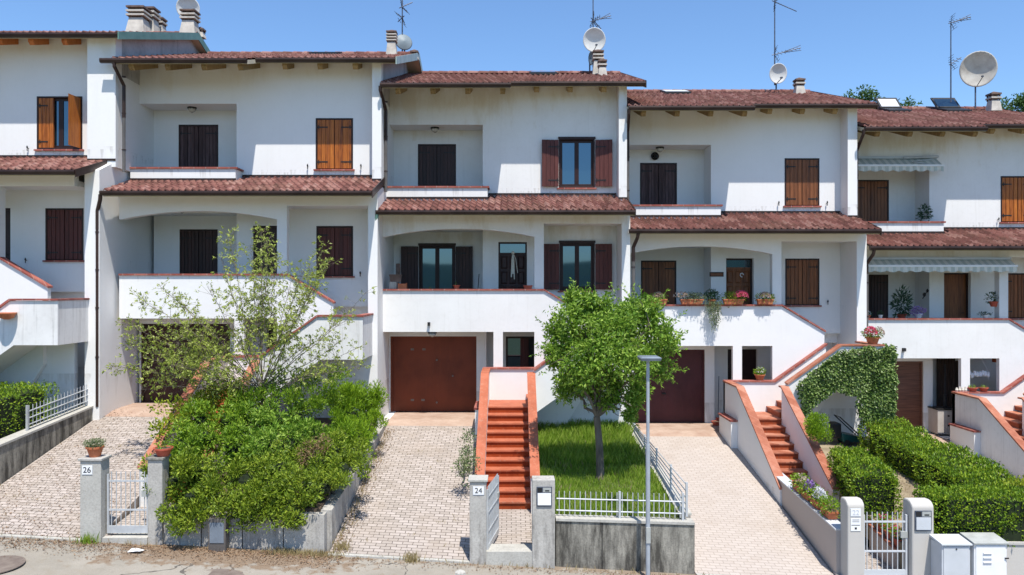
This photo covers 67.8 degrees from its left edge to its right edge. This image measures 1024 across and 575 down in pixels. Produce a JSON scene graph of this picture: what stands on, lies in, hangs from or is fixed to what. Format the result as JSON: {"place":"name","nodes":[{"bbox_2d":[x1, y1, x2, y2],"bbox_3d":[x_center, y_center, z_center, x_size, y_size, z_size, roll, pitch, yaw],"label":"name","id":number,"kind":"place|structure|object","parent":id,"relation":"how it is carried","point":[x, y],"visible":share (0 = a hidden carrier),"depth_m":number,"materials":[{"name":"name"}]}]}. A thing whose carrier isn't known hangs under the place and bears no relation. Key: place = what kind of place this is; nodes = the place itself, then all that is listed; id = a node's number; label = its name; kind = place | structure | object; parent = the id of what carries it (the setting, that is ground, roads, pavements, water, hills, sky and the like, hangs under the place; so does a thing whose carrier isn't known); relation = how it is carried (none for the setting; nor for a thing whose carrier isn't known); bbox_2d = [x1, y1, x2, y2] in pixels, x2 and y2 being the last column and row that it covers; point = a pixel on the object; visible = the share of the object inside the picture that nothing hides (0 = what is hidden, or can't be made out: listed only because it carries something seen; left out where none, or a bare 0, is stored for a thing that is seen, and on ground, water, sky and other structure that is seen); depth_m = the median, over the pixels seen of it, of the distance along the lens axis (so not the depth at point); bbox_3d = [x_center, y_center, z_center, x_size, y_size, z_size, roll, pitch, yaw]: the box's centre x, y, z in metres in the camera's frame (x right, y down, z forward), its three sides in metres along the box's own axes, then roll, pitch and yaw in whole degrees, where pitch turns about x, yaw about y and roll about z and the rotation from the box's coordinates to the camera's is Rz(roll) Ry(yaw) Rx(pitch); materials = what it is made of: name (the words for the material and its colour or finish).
{"place":"outdoors","nodes":[
{"label":"outdoors","id":0,"kind":"place"},
{"bbox_2d":[0,417,164,537],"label":"driveway","id":1,"kind":"structure","parent":0,"point":[66,484],"depth_m":16.68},
{"bbox_2d":[105,502,173,535],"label":"garden path","id":2,"kind":"structure","parent":0,"point":[133,519],"depth_m":15.47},
{"bbox_2d":[102,533,147,544],"bbox_3d":[-7.376,4.923,14.725,0.853,0.316,0.450,0,0,0],"label":"gate threshold","id":3,"kind":"object","parent":2,"relation":"on","point":[133,538],"visible":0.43,"depth_m":14.50,"materials":[{"name":"concrete"}]},
{"bbox_2d":[104,402,176,416],"bbox_3d":[-9.500,3.646,21.250,3.100,0.631,1.800,0,0,0],"label":"garage apron","id":4,"kind":"object","parent":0,"point":[137,409],"visible":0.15,"depth_m":20.78,"materials":[{"name":"tile"}]},
{"bbox_2d":[185,418,375,511],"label":"garden soil","id":5,"kind":"structure","parent":0,"point":[318,506],"depth_m":15.40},
{"bbox_2d":[138,443,227,539],"bbox_3d":[-6.463,3.888,14.795,1.884,1.683,1.422,0,0,0],"label":"shrub","id":6,"kind":"object","parent":5,"relation":"on","point":[190,472],"visible":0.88,"depth_m":14.61,"materials":[{"name":"green plant"}]},
{"bbox_2d":[164,397,260,476],"bbox_3d":[-6.258,3.194,15.996,2.102,1.665,2.211,0,0,0],"label":"shrub","id":7,"kind":"object","parent":5,"relation":"on","point":[198,435],"visible":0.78,"depth_m":15.88,"materials":[{"name":"green plant"}]},
{"bbox_2d":[101,221,376,456],"bbox_3d":[-6.115,1.254,17.357,6.152,5.547,2.055,0,0,0],"label":"sapling tree","id":8,"kind":"object","parent":5,"relation":"on","point":[170,356],"visible":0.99,"depth_m":17.16,"materials":[{"name":"green plant"}]},
{"bbox_2d":[208,437,331,533],"bbox_3d":[-4.735,3.854,14.937,2.318,1.721,1.781,0,0,0],"label":"shrub","id":9,"kind":"object","parent":5,"relation":"on","point":[264,490],"visible":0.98,"depth_m":14.60,"materials":[{"name":"green plant"}]},
{"bbox_2d":[229,396,335,469],"bbox_3d":[-4.958,3.145,16.466,2.288,1.508,2.283,0,0,-22],"label":"shrub","id":10,"kind":"object","parent":5,"relation":"on","point":[275,425],"visible":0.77,"depth_m":16.28,"materials":[{"name":"green plant"}]},
{"bbox_2d":[223,363,351,417],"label":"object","id":11,"kind":"object","parent":5,"relation":"on","point":[319,399],"visible":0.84,"depth_m":17.15,"materials":[{"name":"green plant"}]},
{"bbox_2d":[292,427,377,509],"bbox_3d":[-3.661,3.674,15.714,1.623,1.442,2.286,0,0,0],"label":"shrub","id":12,"kind":"object","parent":5,"relation":"on","point":[337,473],"visible":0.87,"depth_m":15.52,"materials":[{"name":"green plant"}]},
{"bbox_2d":[321,406,376,454],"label":"juniper bush","id":13,"kind":"object","parent":5,"relation":"on","point":[349,426],"visible":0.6,"depth_m":17.26,"materials":[{"name":"green plant"}]},
{"bbox_2d":[327,378,388,430],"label":"juniper bush","id":14,"kind":"object","parent":5,"relation":"on","point":[357,400],"visible":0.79,"depth_m":18.79,"materials":[{"name":"green plant"}]},
{"bbox_2d":[0,537,695,574],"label":"street","id":15,"kind":"structure","parent":0,"point":[41,561],"depth_m":13.91,"materials":[{"name":"asphalt"}]},
{"bbox_2d":[328,553,469,563],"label":"driveway kerb","id":16,"kind":"structure","parent":15,"relation":"on","point":[401,558],"depth_m":14.48,"materials":[{"name":"stone"}]},
{"bbox_2d":[0,428,916,574],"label":"dry grass","id":17,"kind":"structure","parent":15,"relation":"on","point":[306,552],"depth_m":14.56,"materials":[{"name":"plant"}]},
{"bbox_2d":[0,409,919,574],"bbox_3d":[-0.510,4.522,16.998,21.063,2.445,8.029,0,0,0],"label":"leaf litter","id":18,"kind":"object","parent":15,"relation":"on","point":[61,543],"visible":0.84,"depth_m":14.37,"materials":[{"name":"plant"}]},
{"bbox_2d":[637,355,661,574],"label":"street lamp","id":19,"kind":"object","parent":15,"relation":"on","point":[647,358],"visible":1,"depth_m":14.22,"materials":[{"name":"metal"}]},
{"bbox_2d":[929,534,972,574],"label":"utility cabinet","id":20,"kind":"object","parent":15,"relation":"on","point":[950,554],"visible":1,"depth_m":14.09,"materials":[{"name":"grey paint"}]},
{"bbox_2d":[960,532,1008,574],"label":"utility cabinet","id":21,"kind":"object","parent":15,"relation":"on","point":[988,553],"visible":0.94,"depth_m":14.09,"materials":[{"name":"white paint"}]},
{"bbox_2d":[330,426,476,559],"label":"driveway","id":22,"kind":"structure","parent":0,"point":[420,498],"depth_m":16.88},
{"bbox_2d":[450,427,482,487],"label":"shrub","id":23,"kind":"object","parent":22,"relation":"on","point":[466,462],"visible":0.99,"depth_m":17.17,"materials":[{"name":"green plant"}]},
{"bbox_2d":[387,412,474,425],"bbox_3d":[-2.150,4.057,22.130,2.700,0.614,1.800,0,0,0],"label":"garage apron","id":24,"kind":"object","parent":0,"point":[432,419],"visible":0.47,"depth_m":21.74,"materials":[{"name":"tile"}]},
{"bbox_2d":[78,403,868,546],"bbox_3d":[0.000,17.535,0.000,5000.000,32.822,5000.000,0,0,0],"label":"terrain","id":25,"kind":"structure","parent":0,"point":[840,515],"depth_m":17.45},
{"bbox_2d":[0,298,89,388],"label":"balcony","id":26,"kind":"structure","parent":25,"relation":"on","point":[31,330],"depth_m":18.88,"materials":[{"name":"paint"}]},
{"bbox_2d":[0,405,93,483],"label":"side wall","id":27,"kind":"structure","parent":25,"relation":"on","point":[21,450],"depth_m":17.77,"materials":[{"name":"concrete"}]},
{"bbox_2d":[26,384,87,430],"bbox_3d":[-11.200,2.883,19.275,0.044,0.846,3.394,0,0,0],"label":"garden railing","id":28,"kind":"object","parent":27,"relation":"on","point":[28,417],"visible":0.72,"depth_m":18.58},
{"bbox_2d":[78,454,111,542],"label":"gate pillar","id":29,"kind":"structure","parent":25,"relation":"on","point":[94,471],"depth_m":14.48,"materials":[{"name":"concrete"}]},
{"bbox_2d":[0,5,209,419],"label":"terraced house","id":30,"kind":"structure","parent":25,"relation":"on","point":[61,105],"depth_m":21.25,"materials":[{"name":"paint"}]},
{"bbox_2d":[34,93,83,150],"bbox_3d":[-12.581,-4.569,21.250,1.358,1.529,0.642,0,0,21],"label":"window","id":31,"kind":"structure","parent":30,"relation":"in","point":[59,118],"depth_m":21.24,"materials":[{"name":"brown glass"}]},
{"bbox_2d":[42,208,84,261],"bbox_3d":[-12.480,-1.465,21.272,1.160,1.499,0.184,0,0,0],"label":"window","id":32,"kind":"structure","parent":30,"relation":"in","point":[64,227],"depth_m":21.24,"materials":[{"name":"red wood"}]},
{"bbox_2d":[145,454,170,544],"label":"gate pillar","id":33,"kind":"structure","parent":25,"relation":"on","point":[158,472],"depth_m":14.55,"materials":[{"name":"concrete"}]},
{"bbox_2d":[107,471,147,532],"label":"metal gate","id":34,"kind":"structure","parent":33,"relation":"attached to","point":[125,528],"depth_m":14.64,"materials":[{"name":"metal"}]},
{"bbox_2d":[208,516,228,551],"bbox_3d":[-5.571,4.726,14.470,0.347,0.715,0.220,0,0,0],"label":"meter post","id":35,"kind":"object","parent":25,"relation":"on","point":[218,537],"visible":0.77,"depth_m":14.38,"materials":[{"name":"concrete"}]},
{"bbox_2d":[164,511,326,552],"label":"retaining wall","id":36,"kind":"structure","parent":25,"relation":"on","point":[311,534],"depth_m":14.61,"materials":[{"name":"concrete"}]},
{"bbox_2d":[137,313,373,506],"bbox_3d":[-5.862,2.876,19.085,4.125,4.548,5.930,0,0,0],"label":"outdoor staircase","id":37,"kind":"structure","parent":25,"relation":"on","point":[359,329],"depth_m":19.55,"materials":[{"name":"paint"}]},
{"bbox_2d":[146,394,189,440],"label":"weed clump","id":38,"kind":"object","parent":37,"relation":"on","point":[160,425],"visible":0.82,"depth_m":16.84,"materials":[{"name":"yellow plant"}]},
{"bbox_2d":[172,378,250,428],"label":"weed clump","id":39,"kind":"object","parent":37,"relation":"on","point":[197,395],"visible":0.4,"depth_m":17.30,"materials":[{"name":"green plant"}]},
{"bbox_2d":[95,30,422,424],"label":"terraced house","id":40,"kind":"structure","parent":25,"relation":"on","point":[249,139],"depth_m":22.05,"materials":[{"name":"paint"}]},
{"bbox_2d":[141,324,229,401],"bbox_3d":[-9.455,2.188,22.155,2.590,2.275,0.110,0,0,0],"label":"garage door","id":41,"kind":"structure","parent":40,"relation":"in","point":[146,396],"depth_m":22.15,"materials":[{"name":"black metal"}]},
{"bbox_2d":[179,125,217,166],"bbox_3d":[-9.435,-3.700,22.980,1.190,2.408,0.128,0,0,0],"label":"balcony door","id":42,"kind":"structure","parent":40,"relation":"in","point":[198,144],"depth_m":22.93,"materials":[{"name":"brown wood"}]},
{"bbox_2d":[180,229,217,273],"bbox_3d":[-9.430,-0.625,22.980,1.140,2.258,0.128,0,0,0],"label":"balcony door","id":43,"kind":"structure","parent":40,"relation":"in","point":[198,247],"depth_m":22.93,"materials":[{"name":"brown wood"}]},
{"bbox_2d":[253,226,276,273],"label":"door","id":44,"kind":"structure","parent":40,"relation":"in","point":[273,229],"depth_m":22.15,"materials":[{"name":"brown wood"}]},
{"bbox_2d":[313,118,354,170],"bbox_3d":[-5.140,-4.139,22.072,1.180,1.529,0.184,0,0,0],"label":"window","id":45,"kind":"structure","parent":40,"relation":"in","point":[334,136],"depth_m":22.05,"materials":[{"name":"brown wood"}]},
{"bbox_2d":[316,226,354,277],"bbox_3d":[-5.130,-1.034,22.072,1.160,1.499,0.184,0,0,0],"label":"window","id":46,"kind":"structure","parent":40,"relation":"in","point":[341,237],"depth_m":22.05,"materials":[{"name":"red wood"}]},
{"bbox_2d":[321,418,388,550],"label":"side wall","id":47,"kind":"structure","parent":25,"relation":"on","point":[336,506],"depth_m":15.78,"materials":[{"name":"concrete"}]},
{"bbox_2d":[468,475,487,564],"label":"gate pillar","id":48,"kind":"structure","parent":25,"relation":"on","point":[478,486],"depth_m":14.48,"materials":[{"name":"concrete"}]},
{"bbox_2d":[486,474,499,549],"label":"metal gate","id":49,"kind":"structure","parent":48,"relation":"attached to","point":[492,509],"depth_m":15.09,"materials":[{"name":"metal"}]},
{"bbox_2d":[375,49,646,424],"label":"terraced house","id":50,"kind":"structure","parent":25,"relation":"on","point":[497,168],"depth_m":22.93,"materials":[{"name":"paint"}]},
{"bbox_2d":[391,336,475,411],"bbox_3d":[-2.365,2.608,23.030,2.590,2.275,0.120,0,0,0],"label":"garage door","id":51,"kind":"structure","parent":50,"relation":"in","point":[436,373],"depth_m":23.03,"materials":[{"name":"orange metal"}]},
{"bbox_2d":[418,144,455,185],"bbox_3d":[-2.345,-3.280,23.860,1.190,2.408,0.128,0,0,0],"label":"balcony door","id":52,"kind":"structure","parent":50,"relation":"in","point":[436,162],"depth_m":23.81,"materials":[{"name":"brown wood"}]},
{"bbox_2d":[401,243,472,288],"bbox_3d":[-2.340,-0.228,23.800,2.231,2.304,0.248,0,0,0],"label":"balcony door","id":53,"kind":"structure","parent":50,"relation":"in","point":[436,260],"depth_m":23.80,"materials":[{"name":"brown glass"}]},
{"bbox_2d":[498,242,526,288],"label":"door","id":54,"kind":"structure","parent":50,"relation":"in","point":[505,281],"depth_m":23.02,"materials":[{"name":"brown wood"}]},
{"bbox_2d":[506,336,533,366],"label":"window","id":55,"kind":"structure","parent":50,"relation":"in","point":[519,349],"depth_m":23.62,"materials":[{"name":"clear glass"}]},
{"bbox_2d":[542,137,611,188],"bbox_3d":[1.950,-3.742,22.919,2.111,1.575,0.249,0,0,0],"label":"window","id":56,"kind":"structure","parent":50,"relation":"in","point":[567,162],"depth_m":22.92,"materials":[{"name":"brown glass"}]},
{"bbox_2d":[544,241,611,291],"bbox_3d":[1.960,-0.637,22.920,2.071,1.545,0.248,0,0,0],"label":"window","id":57,"kind":"structure","parent":50,"relation":"in","point":[584,262],"depth_m":22.92,"materials":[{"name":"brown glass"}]},
{"bbox_2d":[583,27,605,51],"bbox_3d":[2.889,-8.344,26.722,0.700,1.488,0.489,0,0,22],"label":"satellite dish","id":58,"kind":"object","parent":50,"relation":"on","point":[594,38],"visible":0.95,"depth_m":26.76,"materials":[{"name":"metal"}]},
{"bbox_2d":[532,476,554,568],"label":"gate pillar","id":59,"kind":"structure","parent":25,"relation":"on","point":[543,521],"depth_m":14.48,"materials":[{"name":"concrete"}]},
{"bbox_2d":[474,353,633,513],"bbox_3d":[1.135,3.296,19.965,4.310,4.548,5.930,0,0,0],"label":"outdoor staircase","id":60,"kind":"structure","parent":25,"relation":"on","point":[513,406],"depth_m":19.63,"materials":[{"name":"tile"}]},
{"bbox_2d":[555,514,694,573],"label":"retaining wall","id":61,"kind":"structure","parent":25,"relation":"on","point":[601,542],"depth_m":14.60,"materials":[{"name":"concrete"}]},
{"bbox_2d":[556,491,683,519],"bbox_3d":[2.091,4.212,14.720,2.462,0.561,0.044,0,0,0],"label":"garden railing","id":62,"kind":"object","parent":61,"relation":"on","point":[619,500],"visible":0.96,"depth_m":14.71,"materials":[{"name":"metal"}]},
{"bbox_2d":[630,423,691,517],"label":"side wall","id":63,"kind":"structure","parent":25,"relation":"on","point":[662,477],"depth_m":16.83,"materials":[{"name":"concrete"}]},
{"bbox_2d":[632,422,687,516],"bbox_3d":[3.380,4.081,18.165,0.040,0.698,6.871,0,0,0],"label":"side railing","id":64,"kind":"object","parent":63,"relation":"on","point":[636,429],"visible":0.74,"depth_m":16.44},
{"bbox_2d":[627,77,881,436],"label":"terraced house","id":65,"kind":"structure","parent":25,"relation":"on","point":[718,179],"depth_m":23.70,"materials":[{"name":"paint"}]},
{"bbox_2d":[640,163,676,203],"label":"balcony door","id":66,"kind":"structure","parent":65,"relation":"in","point":[658,181],"depth_m":24.58,"materials":[{"name":"brown wood"}]},
{"bbox_2d":[641,261,675,303],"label":"balcony door","id":67,"kind":"structure","parent":65,"relation":"in","point":[656,276],"depth_m":24.58,"materials":[{"name":"brown wood"}]},
{"bbox_2d":[630,350,703,421],"bbox_3d":[4.705,3.067,23.805,2.590,2.275,0.110,0,0,0],"label":"garage door","id":68,"kind":"structure","parent":65,"relation":"in","point":[683,401],"depth_m":23.80,"materials":[{"name":"brown metal"}]},
{"bbox_2d":[726,258,751,303],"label":"door","id":69,"kind":"structure","parent":65,"relation":"in","point":[734,266],"depth_m":23.90,"materials":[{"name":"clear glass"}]},
{"bbox_2d":[728,349,755,379],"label":"basement door","id":70,"kind":"structure","parent":65,"relation":"in","point":[748,355],"depth_m":24.44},
{"bbox_2d":[783,158,821,206],"bbox_3d":[9.020,-3.259,23.722,1.180,1.529,0.184,0,0,0],"label":"window","id":71,"kind":"structure","parent":65,"relation":"in","point":[801,174],"depth_m":23.69,"materials":[{"name":"brown wood"}]},
{"bbox_2d":[784,259,821,306],"bbox_3d":[9.030,-0.154,23.722,1.160,1.499,0.184,0,0,0],"label":"window","id":72,"kind":"structure","parent":65,"relation":"in","point":[801,275],"depth_m":23.69,"materials":[{"name":"brown wood"}]},
{"bbox_2d":[718,341,884,521],"bbox_3d":[8.205,3.756,20.735,4.310,4.548,5.930,0,0,0],"label":"outdoor staircase","id":73,"kind":"structure","parent":25,"relation":"on","point":[761,426],"depth_m":20.66,"materials":[{"name":"paint"}]},
{"bbox_2d":[803,411,833,443],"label":"juniper bush","id":74,"kind":"object","parent":73,"relation":"on","point":[815,426],"visible":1,"depth_m":18.77,"materials":[{"name":"green plant"}]},
{"bbox_2d":[796,343,899,423],"bbox_3d":[9.306,2.688,21.520,2.961,2.224,1.279,0,0,0],"label":"ivy","id":75,"kind":"object","parent":73,"relation":"attached to","point":[875,394],"visible":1,"depth_m":21.04,"materials":[{"name":"green plant"}]},
{"bbox_2d":[776,474,840,573],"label":"flower wall","id":76,"kind":"structure","parent":25,"relation":"on","point":[820,533],"depth_m":15.81,"materials":[{"name":"grey paint"}]},
{"bbox_2d":[816,494,840,518],"bbox_3d":[6.421,4.473,15.441,0.476,0.551,0.682,0,0,0],"label":"flower trough","id":77,"kind":"object","parent":76,"relation":"on","point":[828,511],"visible":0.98,"depth_m":15.36,"materials":[{"name":"ceramic"}]},
{"bbox_2d":[841,497,863,574],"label":"gate pillar","id":78,"kind":"structure","parent":25,"relation":"on","point":[852,535],"depth_m":14.48,"materials":[{"name":"paint"}]},
{"bbox_2d":[864,512,907,574],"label":"metal gate","id":79,"kind":"structure","parent":78,"relation":"attached to","point":[892,571],"depth_m":14.61,"materials":[{"name":"metal"}]},
{"bbox_2d":[868,524,900,568],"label":"planter wall","id":80,"kind":"structure","parent":25,"relation":"on","point":[884,547],"depth_m":15.59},
{"bbox_2d":[903,498,932,574],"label":"gate pillar","id":81,"kind":"structure","parent":25,"relation":"on","point":[918,512],"depth_m":14.48,"materials":[{"name":"paint"}]},
{"bbox_2d":[857,91,1023,439],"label":"terraced house","id":82,"kind":"structure","parent":25,"relation":"on","point":[971,193],"depth_m":24.48,"materials":[{"name":"paint"}]},
{"bbox_2d":[858,180,888,220],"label":"balcony door","id":83,"kind":"structure","parent":82,"relation":"in","point":[873,195],"depth_m":25.36,"materials":[{"name":"brown wood"}]},
{"bbox_2d":[868,275,887,317],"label":"balcony door","id":84,"kind":"structure","parent":82,"relation":"in","point":[878,284],"depth_m":25.36,"materials":[{"name":"brown wood"}]},
{"bbox_2d":[867,361,922,430],"bbox_3d":[11.925,3.508,24.585,2.590,2.275,0.110,0,0,0],"label":"garage door","id":85,"kind":"structure","parent":82,"relation":"in","point":[910,373],"depth_m":24.58,"materials":[{"name":"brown wood"}]},
{"bbox_2d":[858,155,944,171],"bbox_3d":[12.101,-3.945,24.250,3.081,0.570,0.460,0,0,0],"label":"awning","id":86,"kind":"object","parent":82,"relation":"attached to","point":[900,163],"visible":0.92,"depth_m":24.18,"materials":[{"name":"fabric"}]},
{"bbox_2d":[889,284,913,317],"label":"potted plant","id":87,"kind":"object","parent":82,"relation":"on","point":[902,314],"visible":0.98,"depth_m":23.85,"materials":[{"name":"green plant"}]},
{"bbox_2d":[927,364,951,433],"bbox_3d":[13.680,3.529,24.197,0.660,2.162,0.606,0,0,0],"label":"outdoor stove","id":88,"kind":"object","parent":82,"relation":"on","point":[939,419],"visible":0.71,"depth_m":23.99,"materials":[{"name":"metal"}]},
{"bbox_2d":[867,257,1017,271],"bbox_3d":[12.900,-0.690,23.120,4.680,0.460,0.360,0,0,0],"label":"awning","id":89,"kind":"object","parent":82,"relation":"attached to","point":[940,264],"visible":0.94,"depth_m":23.05,"materials":[{"name":"fabric"}]},
{"bbox_2d":[937,358,954,406],"bbox_3d":[14.190,3.450,24.905,0.620,2.400,0.070,0,0,0],"label":"door curtain","id":90,"kind":"object","parent":82,"relation":"hanging from","point":[950,372],"depth_m":24.90,"materials":[{"name":"fabric"}]},
{"bbox_2d":[944,273,967,317],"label":"door","id":91,"kind":"structure","parent":82,"relation":"in","point":[955,284],"depth_m":24.67,"materials":[{"name":"brown wood"}]},
{"bbox_2d":[959,51,997,107],"bbox_3d":[17.005,-7.594,27.689,1.247,1.988,0.679,0,0,0],"label":"satellite dish","id":92,"kind":"object","parent":82,"relation":"on","point":[978,68],"visible":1,"depth_m":27.84,"materials":[{"name":"metal"}]},
{"bbox_2d":[999,176,1023,223],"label":"window","id":93,"kind":"structure","parent":82,"relation":"in","point":[1012,187],"depth_m":24.48,"materials":[{"name":"brown wood"}]},
{"bbox_2d":[1008,273,1023,319],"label":"window","id":94,"kind":"structure","parent":82,"relation":"in","point":[1015,280],"depth_m":24.48,"materials":[{"name":"brown wood"}]},
{"bbox_2d":[949,358,1023,479],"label":"outdoor staircase","id":95,"kind":"structure","parent":25,"relation":"on","point":[989,424],"depth_m":22.02,"materials":[{"name":"paint"}]},
{"bbox_2d":[1007,541,1023,574],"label":"retaining wall","id":96,"kind":"structure","parent":25,"relation":"on","point":[1015,561],"depth_m":14.61,"materials":[{"name":"paint"}]},
{"bbox_2d":[469,509,531,559],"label":"garden path","id":97,"kind":"structure","parent":0,"point":[515,526],"depth_m":16.25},
{"bbox_2d":[486,544,531,566],"bbox_3d":[-0.053,5.264,14.725,0.876,0.471,0.450,0,0,0],"label":"gate threshold","id":98,"kind":"object","parent":97,"relation":"on","point":[506,554],"visible":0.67,"depth_m":14.50,"materials":[{"name":"stone"}]},
{"bbox_2d":[0,0,1023,110],"label":"sky","id":99,"kind":"structure","parent":0,"point":[901,48],"materials":[{"name":"blue"}]},
{"bbox_2d":[538,418,680,518],"bbox_3d":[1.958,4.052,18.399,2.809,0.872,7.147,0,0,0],"label":"lawn grass","id":100,"kind":"structure","parent":0,"point":[562,442],"depth_m":17.89,"materials":[{"name":"plant"}]},
{"bbox_2d":[529,277,689,479],"bbox_3d":[2.211,2.053,17.181,3.479,4.578,3.091,0,0,15],"label":"lawn tree","id":101,"kind":"object","parent":100,"relation":"on","point":[606,339],"visible":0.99,"depth_m":16.90,"materials":[{"name":"green plant"}]},
{"bbox_2d":[635,422,721,436],"bbox_3d":[4.890,4.509,22.900,2.740,0.598,1.800,0,0,0],"label":"garage apron","id":102,"kind":"object","parent":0,"point":[688,429],"visible":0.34,"depth_m":22.64,"materials":[{"name":"tile"}]},
{"bbox_2d":[650,436,832,574],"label":"driveway","id":103,"kind":"structure","parent":0,"point":[744,522],"depth_m":17.11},
{"bbox_2d":[829,414,867,445],"bbox_3d":[9.605,4.068,21.800,0.950,0.812,0.520,0,0,0],"label":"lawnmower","id":104,"kind":"object","parent":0,"point":[845,437],"visible":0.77,"depth_m":21.60,"materials":[{"name":"green plastic"}]},
{"bbox_2d":[817,437,924,568],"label":"garden ground","id":105,"kind":"structure","parent":0,"point":[824,446],"depth_m":18.23,"materials":[{"name":"soil"}]},
{"bbox_2d":[826,443,903,519],"bbox_3d":[7.974,4.331,17.413,1.239,1.194,2.832,0,0,10],"label":"hedge","id":106,"kind":"object","parent":105,"relation":"on","point":[871,482],"visible":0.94,"depth_m":16.43,"materials":[{"name":"green plant"}]},
{"bbox_2d":[857,416,1021,491],"bbox_3d":[10.494,4.318,18.485,1.921,1.535,6.061,0,0,0],"label":"hedge","id":107,"kind":"object","parent":105,"relation":"on","point":[910,453],"visible":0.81,"depth_m":18.55,"materials":[{"name":"green plant"}]},
{"bbox_2d":[912,481,1023,546],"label":"hedge","id":108,"kind":"object","parent":105,"relation":"on","point":[997,511],"visible":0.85,"depth_m":14.63,"materials":[{"name":"green plant"}]},
{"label":"garden ground","id":109,"kind":"structure","parent":0,"visible":0},
{"bbox_2d":[0,379,59,438],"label":"hedge","id":110,"kind":"object","parent":109,"relation":"on","point":[14,402],"visible":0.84,"depth_m":18.08,"materials":[{"name":"green plant"}]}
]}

